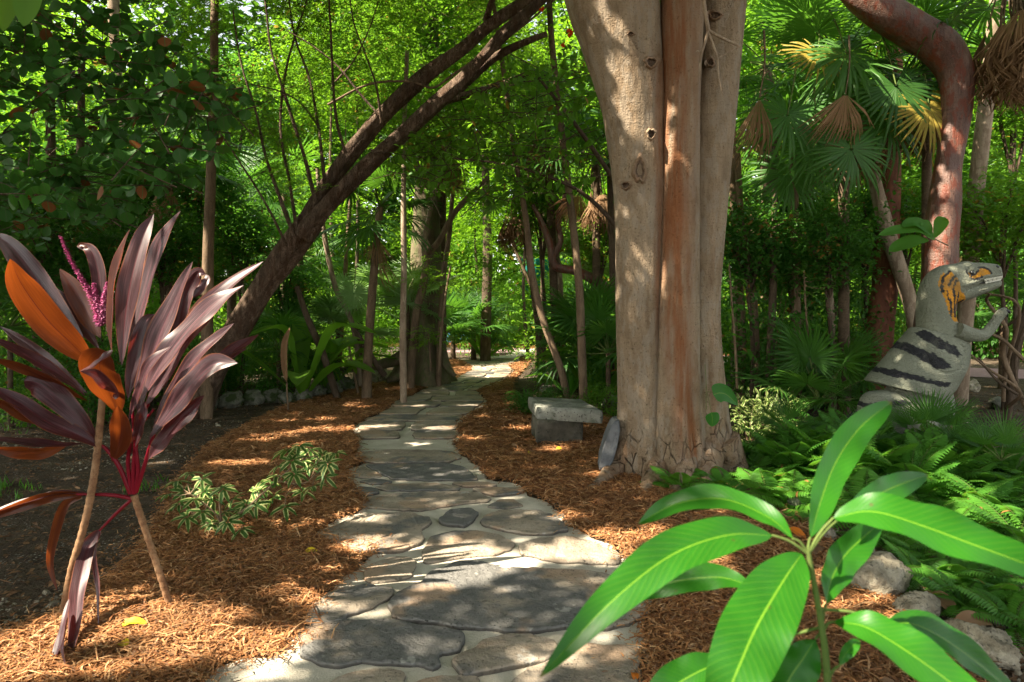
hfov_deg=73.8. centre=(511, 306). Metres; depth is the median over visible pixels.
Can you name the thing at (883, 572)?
rock
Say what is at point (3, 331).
shrub
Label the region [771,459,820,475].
fern
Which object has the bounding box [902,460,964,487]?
fern
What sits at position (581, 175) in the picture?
forest tree
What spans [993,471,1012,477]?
fern
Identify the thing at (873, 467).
fern
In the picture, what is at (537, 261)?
teal fence
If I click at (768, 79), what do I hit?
fan palm
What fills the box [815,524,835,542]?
rock
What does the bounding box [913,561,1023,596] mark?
fern
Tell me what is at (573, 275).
shrub
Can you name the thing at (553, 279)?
fan palm
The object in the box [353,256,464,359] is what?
fan palm
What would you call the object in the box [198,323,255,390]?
shrub
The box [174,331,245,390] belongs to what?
shrub
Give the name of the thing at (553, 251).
branch
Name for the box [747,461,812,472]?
fern
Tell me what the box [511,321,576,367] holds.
shrub
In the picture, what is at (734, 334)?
leafy sapling
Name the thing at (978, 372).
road
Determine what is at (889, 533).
fern
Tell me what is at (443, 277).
thin tree
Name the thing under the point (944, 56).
gumbo tree
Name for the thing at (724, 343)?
shrub
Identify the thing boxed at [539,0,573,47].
flowering twig
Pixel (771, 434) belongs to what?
fern
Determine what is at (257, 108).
forest tree
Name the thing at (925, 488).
fern
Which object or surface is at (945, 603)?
fallen leaf
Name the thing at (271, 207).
fan palm
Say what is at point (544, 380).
shrub
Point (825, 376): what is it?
shrub
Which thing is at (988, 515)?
fern
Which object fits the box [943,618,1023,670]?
rock
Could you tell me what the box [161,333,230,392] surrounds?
shrub
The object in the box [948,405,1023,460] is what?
fan palm
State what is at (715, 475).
fern
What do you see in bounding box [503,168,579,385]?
tree
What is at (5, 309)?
fan palm
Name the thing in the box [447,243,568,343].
shrub
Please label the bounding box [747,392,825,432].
fan palm
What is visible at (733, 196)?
thin tree
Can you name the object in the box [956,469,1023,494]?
fern
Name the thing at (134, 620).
fallen leaf
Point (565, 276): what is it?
fan palm
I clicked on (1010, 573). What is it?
fern
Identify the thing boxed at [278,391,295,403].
rock
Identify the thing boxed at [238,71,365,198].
forest tree
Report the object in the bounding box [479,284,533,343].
shrub
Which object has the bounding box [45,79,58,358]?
thin tree
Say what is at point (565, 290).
shrub
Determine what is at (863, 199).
tree
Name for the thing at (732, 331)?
thin tree
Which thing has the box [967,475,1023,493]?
fern
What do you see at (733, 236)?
tree
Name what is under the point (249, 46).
woodland
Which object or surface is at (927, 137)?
fan palm
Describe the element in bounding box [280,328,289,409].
palm spathe
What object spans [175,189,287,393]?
tree
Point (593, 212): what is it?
fan palm
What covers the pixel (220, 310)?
shrub
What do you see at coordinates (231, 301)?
fan palm
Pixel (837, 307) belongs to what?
shrub
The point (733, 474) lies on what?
fern
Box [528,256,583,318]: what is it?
shrub
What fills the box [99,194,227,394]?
tree
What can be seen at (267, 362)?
shrub
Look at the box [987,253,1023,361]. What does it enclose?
shrub
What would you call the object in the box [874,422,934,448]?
fern
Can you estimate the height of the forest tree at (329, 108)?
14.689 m
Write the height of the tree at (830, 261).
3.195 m
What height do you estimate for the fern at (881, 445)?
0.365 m
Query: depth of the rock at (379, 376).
14.01 m
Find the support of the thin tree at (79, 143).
on the ground at (102, 511)
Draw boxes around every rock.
[217,390,243,408]
[242,389,265,404]
[263,388,282,402]
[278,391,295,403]
[293,389,313,401]
[309,384,327,396]
[326,381,342,393]
[339,376,355,390]
[374,368,387,379]
[539,385,552,392]
[601,395,616,409]
[786,496,805,508]
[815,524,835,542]
[849,550,912,597]
[892,590,941,616]
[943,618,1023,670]
[969,378,980,391]
[987,396,1000,409]
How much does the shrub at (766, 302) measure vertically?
2.650 m
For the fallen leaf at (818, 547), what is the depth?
4.08 m
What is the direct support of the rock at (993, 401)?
on the ground at (102, 511)
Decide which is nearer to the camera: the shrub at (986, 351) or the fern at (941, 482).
the fern at (941, 482)
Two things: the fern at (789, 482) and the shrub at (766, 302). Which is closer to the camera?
the fern at (789, 482)
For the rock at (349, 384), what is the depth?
12.12 m
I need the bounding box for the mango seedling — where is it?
[539,401,1023,681]
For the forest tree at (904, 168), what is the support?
on the ground at (102, 511)
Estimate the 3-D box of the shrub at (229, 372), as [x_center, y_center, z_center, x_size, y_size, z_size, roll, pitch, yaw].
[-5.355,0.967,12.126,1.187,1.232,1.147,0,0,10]
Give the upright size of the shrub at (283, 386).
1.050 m
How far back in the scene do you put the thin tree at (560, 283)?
12.95 m
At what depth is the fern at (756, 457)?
6.20 m
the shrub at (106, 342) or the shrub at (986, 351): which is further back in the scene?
the shrub at (986, 351)
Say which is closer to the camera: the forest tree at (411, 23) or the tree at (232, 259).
the tree at (232, 259)
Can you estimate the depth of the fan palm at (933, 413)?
6.13 m
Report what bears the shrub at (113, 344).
on the ground at (102, 511)
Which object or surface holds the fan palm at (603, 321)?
on the ground at (102, 511)
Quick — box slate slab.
[598,416,619,469]
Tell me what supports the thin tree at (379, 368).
on the ground at (102, 511)
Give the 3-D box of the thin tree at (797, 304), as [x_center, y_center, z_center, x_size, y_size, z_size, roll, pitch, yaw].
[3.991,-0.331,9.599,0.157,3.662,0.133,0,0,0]
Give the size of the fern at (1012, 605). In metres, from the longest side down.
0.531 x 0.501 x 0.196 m
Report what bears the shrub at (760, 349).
on the ground at (102, 511)
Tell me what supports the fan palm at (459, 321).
on the ground at (102, 511)
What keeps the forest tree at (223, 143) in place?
on the ground at (102, 511)
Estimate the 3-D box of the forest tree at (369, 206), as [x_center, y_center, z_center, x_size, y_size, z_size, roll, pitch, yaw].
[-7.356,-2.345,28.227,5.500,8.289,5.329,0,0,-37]
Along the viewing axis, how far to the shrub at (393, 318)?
29.25 m
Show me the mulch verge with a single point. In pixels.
(469, 345)
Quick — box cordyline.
[0,212,262,666]
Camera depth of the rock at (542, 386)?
11.89 m
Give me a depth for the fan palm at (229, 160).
10.98 m
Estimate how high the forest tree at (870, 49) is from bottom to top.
8.326 m
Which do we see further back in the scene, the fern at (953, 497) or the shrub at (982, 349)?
the shrub at (982, 349)
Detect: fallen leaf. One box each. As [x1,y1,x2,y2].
[118,617,146,627]
[118,638,128,645]
[304,547,316,553]
[631,672,638,679]
[790,527,805,538]
[810,541,824,553]
[923,590,958,613]
[955,610,992,625]
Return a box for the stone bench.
[528,397,602,443]
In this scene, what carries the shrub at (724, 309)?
on the ground at (102, 511)
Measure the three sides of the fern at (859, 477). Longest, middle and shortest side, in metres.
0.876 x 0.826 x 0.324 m
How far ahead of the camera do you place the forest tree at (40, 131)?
14.43 m
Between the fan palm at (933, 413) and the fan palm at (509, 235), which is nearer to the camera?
the fan palm at (933, 413)
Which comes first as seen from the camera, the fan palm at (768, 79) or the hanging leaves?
the hanging leaves
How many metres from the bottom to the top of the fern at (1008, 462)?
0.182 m
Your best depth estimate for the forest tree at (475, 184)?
25.95 m
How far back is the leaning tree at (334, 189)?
9.06 m
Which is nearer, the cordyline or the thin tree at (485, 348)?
the cordyline
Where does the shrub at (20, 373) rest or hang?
on the ground at (102, 511)
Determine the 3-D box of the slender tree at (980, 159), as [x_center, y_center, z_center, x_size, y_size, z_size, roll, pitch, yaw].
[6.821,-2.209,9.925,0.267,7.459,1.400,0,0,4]
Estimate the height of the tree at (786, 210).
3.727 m
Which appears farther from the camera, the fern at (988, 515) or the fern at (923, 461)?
the fern at (923, 461)
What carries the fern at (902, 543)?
on the ground at (102, 511)
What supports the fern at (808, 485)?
on the ground at (102, 511)
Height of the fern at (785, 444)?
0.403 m
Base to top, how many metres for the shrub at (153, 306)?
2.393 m
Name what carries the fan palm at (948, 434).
on the ground at (102, 511)
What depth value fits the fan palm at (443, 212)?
13.42 m
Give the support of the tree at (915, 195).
on the ground at (102, 511)
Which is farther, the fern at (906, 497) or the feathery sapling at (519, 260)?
the feathery sapling at (519, 260)
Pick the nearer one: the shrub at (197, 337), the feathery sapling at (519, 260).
the shrub at (197, 337)
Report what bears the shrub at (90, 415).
on the ground at (102, 511)
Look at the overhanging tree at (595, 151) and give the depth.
8.47 m
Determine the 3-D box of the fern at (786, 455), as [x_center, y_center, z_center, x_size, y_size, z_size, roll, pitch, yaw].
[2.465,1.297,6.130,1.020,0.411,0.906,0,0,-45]
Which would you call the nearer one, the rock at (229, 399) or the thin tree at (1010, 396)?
the thin tree at (1010, 396)
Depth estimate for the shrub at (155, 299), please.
17.14 m
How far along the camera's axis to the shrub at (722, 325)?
14.84 m
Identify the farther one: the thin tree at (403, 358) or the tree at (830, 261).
the thin tree at (403, 358)
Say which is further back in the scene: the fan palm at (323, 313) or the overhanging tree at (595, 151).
the fan palm at (323, 313)
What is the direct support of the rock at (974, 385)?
on the ground at (102, 511)
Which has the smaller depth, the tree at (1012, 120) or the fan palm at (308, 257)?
the tree at (1012, 120)
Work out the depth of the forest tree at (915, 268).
20.44 m
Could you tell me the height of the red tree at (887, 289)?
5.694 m
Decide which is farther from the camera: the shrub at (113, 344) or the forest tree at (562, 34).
the forest tree at (562, 34)
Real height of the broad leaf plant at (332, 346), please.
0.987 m
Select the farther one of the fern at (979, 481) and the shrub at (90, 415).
the shrub at (90, 415)
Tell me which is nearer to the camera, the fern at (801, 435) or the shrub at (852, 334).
the fern at (801, 435)
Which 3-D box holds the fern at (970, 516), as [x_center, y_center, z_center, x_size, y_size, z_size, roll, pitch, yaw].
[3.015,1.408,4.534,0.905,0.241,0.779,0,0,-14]
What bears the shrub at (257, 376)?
on the ground at (102, 511)
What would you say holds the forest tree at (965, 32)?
on the ground at (102, 511)
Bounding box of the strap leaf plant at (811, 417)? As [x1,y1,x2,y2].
[801,412,829,424]
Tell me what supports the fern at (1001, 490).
on the ground at (102, 511)
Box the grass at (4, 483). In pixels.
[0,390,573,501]
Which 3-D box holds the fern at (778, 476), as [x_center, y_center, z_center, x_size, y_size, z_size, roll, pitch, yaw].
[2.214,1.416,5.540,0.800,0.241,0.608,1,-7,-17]
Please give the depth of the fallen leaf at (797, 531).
4.37 m
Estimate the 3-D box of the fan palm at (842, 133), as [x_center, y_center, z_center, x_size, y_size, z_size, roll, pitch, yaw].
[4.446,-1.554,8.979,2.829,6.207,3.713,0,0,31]
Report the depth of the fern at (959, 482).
4.84 m
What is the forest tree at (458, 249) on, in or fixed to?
on the ground at (102, 511)
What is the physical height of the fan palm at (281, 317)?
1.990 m
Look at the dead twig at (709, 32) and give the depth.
5.74 m
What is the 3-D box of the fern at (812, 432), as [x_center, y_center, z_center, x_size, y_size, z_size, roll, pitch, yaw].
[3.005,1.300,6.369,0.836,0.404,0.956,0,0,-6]
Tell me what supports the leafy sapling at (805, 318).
on the ground at (102, 511)
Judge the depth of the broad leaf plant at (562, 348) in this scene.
10.74 m
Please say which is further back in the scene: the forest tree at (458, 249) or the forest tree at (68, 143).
the forest tree at (458, 249)
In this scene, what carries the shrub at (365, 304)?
on the ground at (102, 511)
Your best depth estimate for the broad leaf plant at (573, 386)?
11.12 m
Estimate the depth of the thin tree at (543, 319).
9.76 m
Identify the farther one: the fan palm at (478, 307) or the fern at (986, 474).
the fan palm at (478, 307)
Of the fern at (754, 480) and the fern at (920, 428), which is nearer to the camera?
the fern at (754, 480)
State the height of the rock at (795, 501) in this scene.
0.153 m
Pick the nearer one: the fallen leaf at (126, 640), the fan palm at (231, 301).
the fallen leaf at (126, 640)
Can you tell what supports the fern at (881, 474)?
on the ground at (102, 511)
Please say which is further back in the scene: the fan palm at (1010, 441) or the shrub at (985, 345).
the shrub at (985, 345)
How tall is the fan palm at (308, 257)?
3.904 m
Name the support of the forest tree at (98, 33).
on the ground at (102, 511)
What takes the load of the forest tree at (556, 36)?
on the ground at (102, 511)
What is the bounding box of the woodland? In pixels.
[1,0,1023,335]
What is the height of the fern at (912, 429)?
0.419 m
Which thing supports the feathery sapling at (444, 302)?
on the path
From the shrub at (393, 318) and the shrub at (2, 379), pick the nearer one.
the shrub at (2, 379)
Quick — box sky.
[53,0,1006,309]
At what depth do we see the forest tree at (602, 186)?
26.78 m
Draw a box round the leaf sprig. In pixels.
[879,216,948,251]
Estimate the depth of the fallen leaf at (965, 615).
3.13 m
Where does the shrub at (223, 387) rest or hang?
on the ground at (102, 511)
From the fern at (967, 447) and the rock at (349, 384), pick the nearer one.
the fern at (967, 447)
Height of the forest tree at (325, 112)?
10.122 m
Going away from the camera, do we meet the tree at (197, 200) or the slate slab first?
the slate slab
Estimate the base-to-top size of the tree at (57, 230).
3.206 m
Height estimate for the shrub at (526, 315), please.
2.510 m
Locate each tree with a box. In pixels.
[0,0,270,256]
[0,15,152,148]
[0,52,151,283]
[0,65,110,238]
[0,75,147,237]
[0,180,108,425]
[7,0,197,128]
[18,119,201,341]
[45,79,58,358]
[47,216,164,412]
[71,34,85,361]
[77,145,196,248]
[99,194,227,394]
[102,59,193,308]
[107,0,124,202]
[130,0,582,418]
[146,155,259,278]
[151,119,286,211]
[154,223,225,286]
[163,36,318,294]
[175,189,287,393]
[177,150,299,301]
[188,42,302,283]
[200,0,218,418]
[225,150,372,320]
[229,6,396,339]
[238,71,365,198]
[244,259,328,389]
[256,0,411,358]
[263,159,411,284]
[274,37,401,217]
[294,286,340,397]
[312,0,538,116]
[315,0,562,388]
[316,168,361,387]
[351,328,386,377]
[364,44,614,228]
[367,194,509,279]
[390,191,466,263]
[399,50,408,402]
[406,130,576,318]
[407,144,486,389]
[436,194,454,385]
[451,26,605,369]
[472,89,597,355]
[480,127,491,360]
[489,2,596,308]
[492,2,570,398]
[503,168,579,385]
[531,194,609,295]
[536,151,606,295]
[546,0,587,401]
[555,228,564,350]
[557,161,606,237]
[560,201,608,284]
[564,0,750,492]
[579,148,606,209]
[607,154,615,390]
[722,179,813,409]
[729,126,745,404]
[730,286,736,375]
[733,167,860,397]
[734,153,760,410]
[739,2,975,325]
[740,0,874,343]
[744,229,854,318]
[764,127,778,410]
[766,185,901,414]
[790,154,801,407]
[806,176,920,318]
[810,0,1023,261]
[814,159,920,295]
[821,215,836,408]
[841,0,974,429]
[857,46,902,400]
[861,169,920,329]
[862,16,1020,315]
[867,104,915,328]
[901,97,1023,259]
[907,178,999,295]
[910,146,1023,411]
[913,142,1023,352]
[953,0,999,405]
[967,61,1023,404]
[1002,300,1023,424]
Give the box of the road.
[375,347,1023,378]
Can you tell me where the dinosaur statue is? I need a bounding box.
[822,261,1010,434]
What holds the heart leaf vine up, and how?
attached to the broad tree at (669, 123)
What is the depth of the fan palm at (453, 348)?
18.93 m
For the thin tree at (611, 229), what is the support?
on the ground at (102, 511)
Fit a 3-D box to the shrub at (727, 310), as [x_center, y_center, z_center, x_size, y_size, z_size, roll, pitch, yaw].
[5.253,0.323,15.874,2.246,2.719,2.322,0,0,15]
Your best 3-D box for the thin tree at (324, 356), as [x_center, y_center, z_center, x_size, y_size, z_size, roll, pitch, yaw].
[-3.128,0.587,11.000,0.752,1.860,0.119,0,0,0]
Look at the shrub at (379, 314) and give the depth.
18.62 m
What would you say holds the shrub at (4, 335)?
on the ground at (102, 511)
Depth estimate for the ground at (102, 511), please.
5.77 m
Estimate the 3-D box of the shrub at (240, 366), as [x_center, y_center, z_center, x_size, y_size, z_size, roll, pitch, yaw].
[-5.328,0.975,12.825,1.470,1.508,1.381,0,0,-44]
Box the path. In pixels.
[206,349,651,681]
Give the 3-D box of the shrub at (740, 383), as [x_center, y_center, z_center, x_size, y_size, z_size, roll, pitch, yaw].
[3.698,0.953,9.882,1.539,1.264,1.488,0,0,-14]
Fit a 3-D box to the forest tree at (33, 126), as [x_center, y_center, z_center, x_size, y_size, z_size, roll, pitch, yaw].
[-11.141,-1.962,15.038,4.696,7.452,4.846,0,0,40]
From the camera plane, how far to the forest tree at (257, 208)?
27.33 m
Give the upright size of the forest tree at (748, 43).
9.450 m
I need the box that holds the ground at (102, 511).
[0,317,1023,681]
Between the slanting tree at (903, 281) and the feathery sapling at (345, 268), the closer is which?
the slanting tree at (903, 281)
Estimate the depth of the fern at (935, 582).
3.40 m
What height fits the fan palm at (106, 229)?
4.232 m
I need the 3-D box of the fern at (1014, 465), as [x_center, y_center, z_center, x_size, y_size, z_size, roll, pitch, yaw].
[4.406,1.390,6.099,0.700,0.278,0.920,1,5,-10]
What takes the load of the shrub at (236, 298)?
on the ground at (102, 511)
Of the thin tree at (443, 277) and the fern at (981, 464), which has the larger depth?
the thin tree at (443, 277)
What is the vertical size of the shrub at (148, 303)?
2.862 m
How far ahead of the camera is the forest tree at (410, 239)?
31.61 m
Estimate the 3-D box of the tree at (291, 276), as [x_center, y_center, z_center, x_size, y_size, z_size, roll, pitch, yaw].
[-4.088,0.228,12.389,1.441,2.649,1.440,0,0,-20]
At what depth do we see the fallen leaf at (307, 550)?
4.07 m
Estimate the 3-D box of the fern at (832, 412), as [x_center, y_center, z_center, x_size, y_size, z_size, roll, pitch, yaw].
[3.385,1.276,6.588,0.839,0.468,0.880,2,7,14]
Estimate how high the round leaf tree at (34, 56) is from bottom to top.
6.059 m
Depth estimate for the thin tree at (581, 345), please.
9.46 m
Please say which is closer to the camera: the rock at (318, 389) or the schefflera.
the schefflera
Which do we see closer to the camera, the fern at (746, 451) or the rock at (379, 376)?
the fern at (746, 451)
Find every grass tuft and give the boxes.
[503,388,540,399]
[503,391,533,406]
[509,398,530,413]
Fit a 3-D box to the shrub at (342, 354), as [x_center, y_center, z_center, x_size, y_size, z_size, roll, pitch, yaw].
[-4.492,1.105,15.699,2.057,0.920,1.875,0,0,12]
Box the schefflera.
[155,442,347,541]
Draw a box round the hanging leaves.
[0,0,41,30]
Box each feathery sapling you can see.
[280,137,413,362]
[378,248,527,373]
[406,323,453,370]
[453,193,544,285]
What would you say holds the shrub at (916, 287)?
on the ground at (102, 511)
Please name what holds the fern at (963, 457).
on the ground at (102, 511)
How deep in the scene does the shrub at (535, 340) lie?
16.69 m
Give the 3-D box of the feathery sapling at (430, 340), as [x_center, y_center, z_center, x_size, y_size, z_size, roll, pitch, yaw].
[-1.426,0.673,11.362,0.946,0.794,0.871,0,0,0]
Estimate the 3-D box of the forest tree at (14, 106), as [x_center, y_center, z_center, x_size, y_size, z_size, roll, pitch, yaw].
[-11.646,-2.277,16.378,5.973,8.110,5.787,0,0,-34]
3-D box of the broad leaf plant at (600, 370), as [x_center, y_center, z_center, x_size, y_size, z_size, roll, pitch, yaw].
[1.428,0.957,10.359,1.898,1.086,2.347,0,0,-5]
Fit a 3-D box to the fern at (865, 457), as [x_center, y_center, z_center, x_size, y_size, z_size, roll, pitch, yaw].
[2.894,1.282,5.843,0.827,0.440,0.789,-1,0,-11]
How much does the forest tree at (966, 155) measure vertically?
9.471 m
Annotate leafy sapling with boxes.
[308,335,379,392]
[721,259,755,388]
[783,266,835,398]
[834,322,868,382]
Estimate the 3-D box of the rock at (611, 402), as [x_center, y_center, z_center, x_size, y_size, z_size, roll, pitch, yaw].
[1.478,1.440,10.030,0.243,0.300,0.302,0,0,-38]
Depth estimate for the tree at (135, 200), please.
11.17 m
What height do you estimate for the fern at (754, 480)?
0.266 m
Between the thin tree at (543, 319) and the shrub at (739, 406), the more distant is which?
the thin tree at (543, 319)
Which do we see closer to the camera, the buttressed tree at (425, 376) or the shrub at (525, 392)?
the shrub at (525, 392)
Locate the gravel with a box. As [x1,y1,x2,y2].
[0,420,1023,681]
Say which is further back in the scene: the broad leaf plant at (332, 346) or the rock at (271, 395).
the broad leaf plant at (332, 346)
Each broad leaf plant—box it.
[182,314,390,393]
[267,339,398,386]
[454,326,518,355]
[523,372,578,395]
[537,328,616,394]
[539,335,616,403]
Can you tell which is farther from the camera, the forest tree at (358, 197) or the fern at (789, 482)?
the forest tree at (358, 197)
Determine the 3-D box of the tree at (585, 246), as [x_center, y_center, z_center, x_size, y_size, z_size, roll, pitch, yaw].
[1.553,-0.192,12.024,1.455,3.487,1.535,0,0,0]
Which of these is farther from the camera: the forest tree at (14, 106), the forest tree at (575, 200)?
the forest tree at (575, 200)
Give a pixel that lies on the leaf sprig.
(922, 226)
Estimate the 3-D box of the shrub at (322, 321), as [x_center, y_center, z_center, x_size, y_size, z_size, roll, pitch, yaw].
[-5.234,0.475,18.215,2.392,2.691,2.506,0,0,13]
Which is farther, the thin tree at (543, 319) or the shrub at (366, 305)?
the shrub at (366, 305)
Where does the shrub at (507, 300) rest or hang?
on the ground at (102, 511)
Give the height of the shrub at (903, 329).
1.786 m
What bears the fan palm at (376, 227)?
on the ground at (102, 511)
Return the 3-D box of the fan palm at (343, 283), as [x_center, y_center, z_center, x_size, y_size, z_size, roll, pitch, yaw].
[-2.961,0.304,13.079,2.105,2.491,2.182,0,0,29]
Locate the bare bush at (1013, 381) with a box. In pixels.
[959,293,1023,408]
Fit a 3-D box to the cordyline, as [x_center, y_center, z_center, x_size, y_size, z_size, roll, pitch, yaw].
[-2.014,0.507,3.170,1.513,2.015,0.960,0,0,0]
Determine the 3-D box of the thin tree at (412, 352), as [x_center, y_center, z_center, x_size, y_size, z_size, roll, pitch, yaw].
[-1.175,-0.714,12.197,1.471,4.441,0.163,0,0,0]
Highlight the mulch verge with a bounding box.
[200,337,728,355]
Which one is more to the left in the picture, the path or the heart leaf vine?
the path
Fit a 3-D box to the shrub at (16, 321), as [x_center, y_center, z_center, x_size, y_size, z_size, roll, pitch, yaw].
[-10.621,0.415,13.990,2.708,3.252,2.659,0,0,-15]
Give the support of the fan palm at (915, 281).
on the ground at (102, 511)
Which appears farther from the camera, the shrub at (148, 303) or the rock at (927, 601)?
the shrub at (148, 303)
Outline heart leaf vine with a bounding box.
[705,368,737,426]
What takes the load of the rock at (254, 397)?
on the ground at (102, 511)
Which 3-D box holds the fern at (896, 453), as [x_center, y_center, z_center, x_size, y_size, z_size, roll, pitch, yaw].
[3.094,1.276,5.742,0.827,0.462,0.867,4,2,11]
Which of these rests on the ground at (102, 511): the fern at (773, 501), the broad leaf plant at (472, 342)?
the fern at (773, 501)
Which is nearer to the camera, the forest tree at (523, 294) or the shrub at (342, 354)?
the shrub at (342, 354)
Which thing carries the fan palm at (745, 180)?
on the ground at (102, 511)
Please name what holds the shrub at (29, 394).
on the ground at (102, 511)
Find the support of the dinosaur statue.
on the ground at (102, 511)
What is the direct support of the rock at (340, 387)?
on the ground at (102, 511)
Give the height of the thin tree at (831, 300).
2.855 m
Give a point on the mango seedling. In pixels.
(755, 633)
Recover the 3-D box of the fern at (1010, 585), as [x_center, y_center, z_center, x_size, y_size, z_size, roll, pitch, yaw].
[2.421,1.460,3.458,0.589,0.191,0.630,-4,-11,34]
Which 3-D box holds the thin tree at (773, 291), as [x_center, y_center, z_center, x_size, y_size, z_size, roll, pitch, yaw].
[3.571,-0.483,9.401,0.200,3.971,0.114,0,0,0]
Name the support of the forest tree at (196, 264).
on the ground at (102, 511)
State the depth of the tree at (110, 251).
9.30 m
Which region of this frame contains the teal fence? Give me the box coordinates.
[520,256,570,338]
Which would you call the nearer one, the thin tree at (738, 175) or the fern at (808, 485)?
the fern at (808, 485)
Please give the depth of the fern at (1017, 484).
5.13 m
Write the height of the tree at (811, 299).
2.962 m
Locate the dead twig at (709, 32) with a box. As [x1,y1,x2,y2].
[695,0,740,96]
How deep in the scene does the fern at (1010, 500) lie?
4.78 m
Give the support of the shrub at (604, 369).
on the ground at (102, 511)
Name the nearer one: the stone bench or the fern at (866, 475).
the fern at (866, 475)
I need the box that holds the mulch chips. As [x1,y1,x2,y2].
[0,354,1001,681]
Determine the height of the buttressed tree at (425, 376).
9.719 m
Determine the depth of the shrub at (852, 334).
9.71 m
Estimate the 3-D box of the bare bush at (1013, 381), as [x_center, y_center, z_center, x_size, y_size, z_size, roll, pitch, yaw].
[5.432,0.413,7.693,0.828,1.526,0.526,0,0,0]
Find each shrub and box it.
[0,267,32,360]
[0,297,26,358]
[0,315,54,394]
[0,321,90,422]
[0,349,39,392]
[0,371,96,429]
[4,238,159,363]
[21,323,175,411]
[25,336,131,424]
[56,319,145,423]
[105,286,160,329]
[144,301,226,347]
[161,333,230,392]
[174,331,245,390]
[177,331,239,390]
[188,321,265,385]
[192,289,313,369]
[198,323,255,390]
[219,366,251,395]
[224,279,274,316]
[231,340,313,393]
[239,333,292,386]
[243,349,293,391]
[305,289,399,362]
[306,260,398,337]
[307,274,352,353]
[309,254,399,339]
[311,337,354,366]
[342,313,398,360]
[381,298,399,330]
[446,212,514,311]
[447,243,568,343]
[448,268,532,356]
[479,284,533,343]
[500,290,532,338]
[504,387,559,414]
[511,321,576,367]
[514,295,577,368]
[525,348,577,388]
[527,276,608,351]
[527,294,611,392]
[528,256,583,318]
[539,249,608,297]
[539,382,578,397]
[560,254,608,299]
[570,335,616,402]
[576,379,617,419]
[721,238,849,412]
[721,263,748,361]
[721,277,789,373]
[721,280,781,362]
[721,290,826,394]
[724,331,826,406]
[725,314,821,397]
[728,384,786,441]
[737,386,809,438]
[758,253,898,337]
[763,300,884,411]
[777,320,874,405]
[787,271,904,408]
[810,308,906,390]
[837,282,918,340]
[856,260,920,326]
[894,279,919,341]
[916,195,1023,361]
[919,218,1023,358]
[974,292,1011,356]
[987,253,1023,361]
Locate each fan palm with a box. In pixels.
[0,153,128,352]
[0,238,115,427]
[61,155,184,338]
[81,69,265,384]
[178,134,296,379]
[224,281,353,389]
[226,201,360,304]
[242,134,327,342]
[301,133,448,398]
[306,261,407,360]
[307,284,399,380]
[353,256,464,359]
[381,59,505,347]
[382,291,477,347]
[396,286,500,359]
[446,286,522,359]
[457,125,580,383]
[485,45,599,392]
[525,99,614,389]
[527,290,616,410]
[529,273,615,400]
[533,212,608,287]
[579,187,608,268]
[724,163,799,262]
[731,0,976,416]
[732,313,890,416]
[736,0,856,354]
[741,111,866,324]
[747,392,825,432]
[814,243,920,330]
[827,407,906,446]
[830,0,1008,262]
[885,388,993,443]
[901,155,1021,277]
[903,0,1023,117]
[921,416,1010,465]
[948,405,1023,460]
[956,249,1023,388]
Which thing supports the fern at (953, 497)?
on the ground at (102, 511)
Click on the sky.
(243, 8)
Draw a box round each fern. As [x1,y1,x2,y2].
[640,465,706,488]
[691,466,746,488]
[721,467,840,509]
[722,464,800,483]
[740,416,830,440]
[741,423,830,452]
[741,469,838,522]
[742,426,830,466]
[743,435,779,456]
[746,444,777,471]
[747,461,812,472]
[761,470,809,485]
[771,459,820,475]
[776,428,883,451]
[779,416,882,467]
[781,467,922,531]
[782,480,853,509]
[793,436,904,474]
[793,464,881,489]
[799,482,852,502]
[806,418,895,454]
[811,465,907,481]
[817,406,893,439]
[828,423,918,470]
[836,530,899,546]
[843,472,886,495]
[843,492,914,498]
[847,526,935,560]
[865,433,960,485]
[865,474,963,497]
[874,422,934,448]
[874,432,960,461]
[877,475,989,520]
[880,533,960,563]
[882,538,959,593]
[883,427,991,455]
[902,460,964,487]
[904,426,1007,478]
[906,551,999,590]
[906,563,1023,626]
[913,419,1019,468]
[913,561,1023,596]
[919,423,963,430]
[920,480,1023,518]
[920,487,1011,515]
[925,502,1023,534]
[930,469,1023,516]
[937,462,1008,487]
[943,571,1023,628]
[951,584,1023,653]
[952,493,1023,542]
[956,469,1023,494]
[965,460,1003,469]
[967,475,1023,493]
[978,563,1023,582]
[989,456,1014,474]
[991,480,1023,517]
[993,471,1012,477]
[993,495,1023,510]
[994,454,1023,473]
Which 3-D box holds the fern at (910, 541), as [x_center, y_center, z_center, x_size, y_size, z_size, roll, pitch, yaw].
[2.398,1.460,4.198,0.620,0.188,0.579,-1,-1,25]
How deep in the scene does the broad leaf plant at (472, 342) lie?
18.52 m
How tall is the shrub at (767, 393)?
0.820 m
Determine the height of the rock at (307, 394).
0.301 m

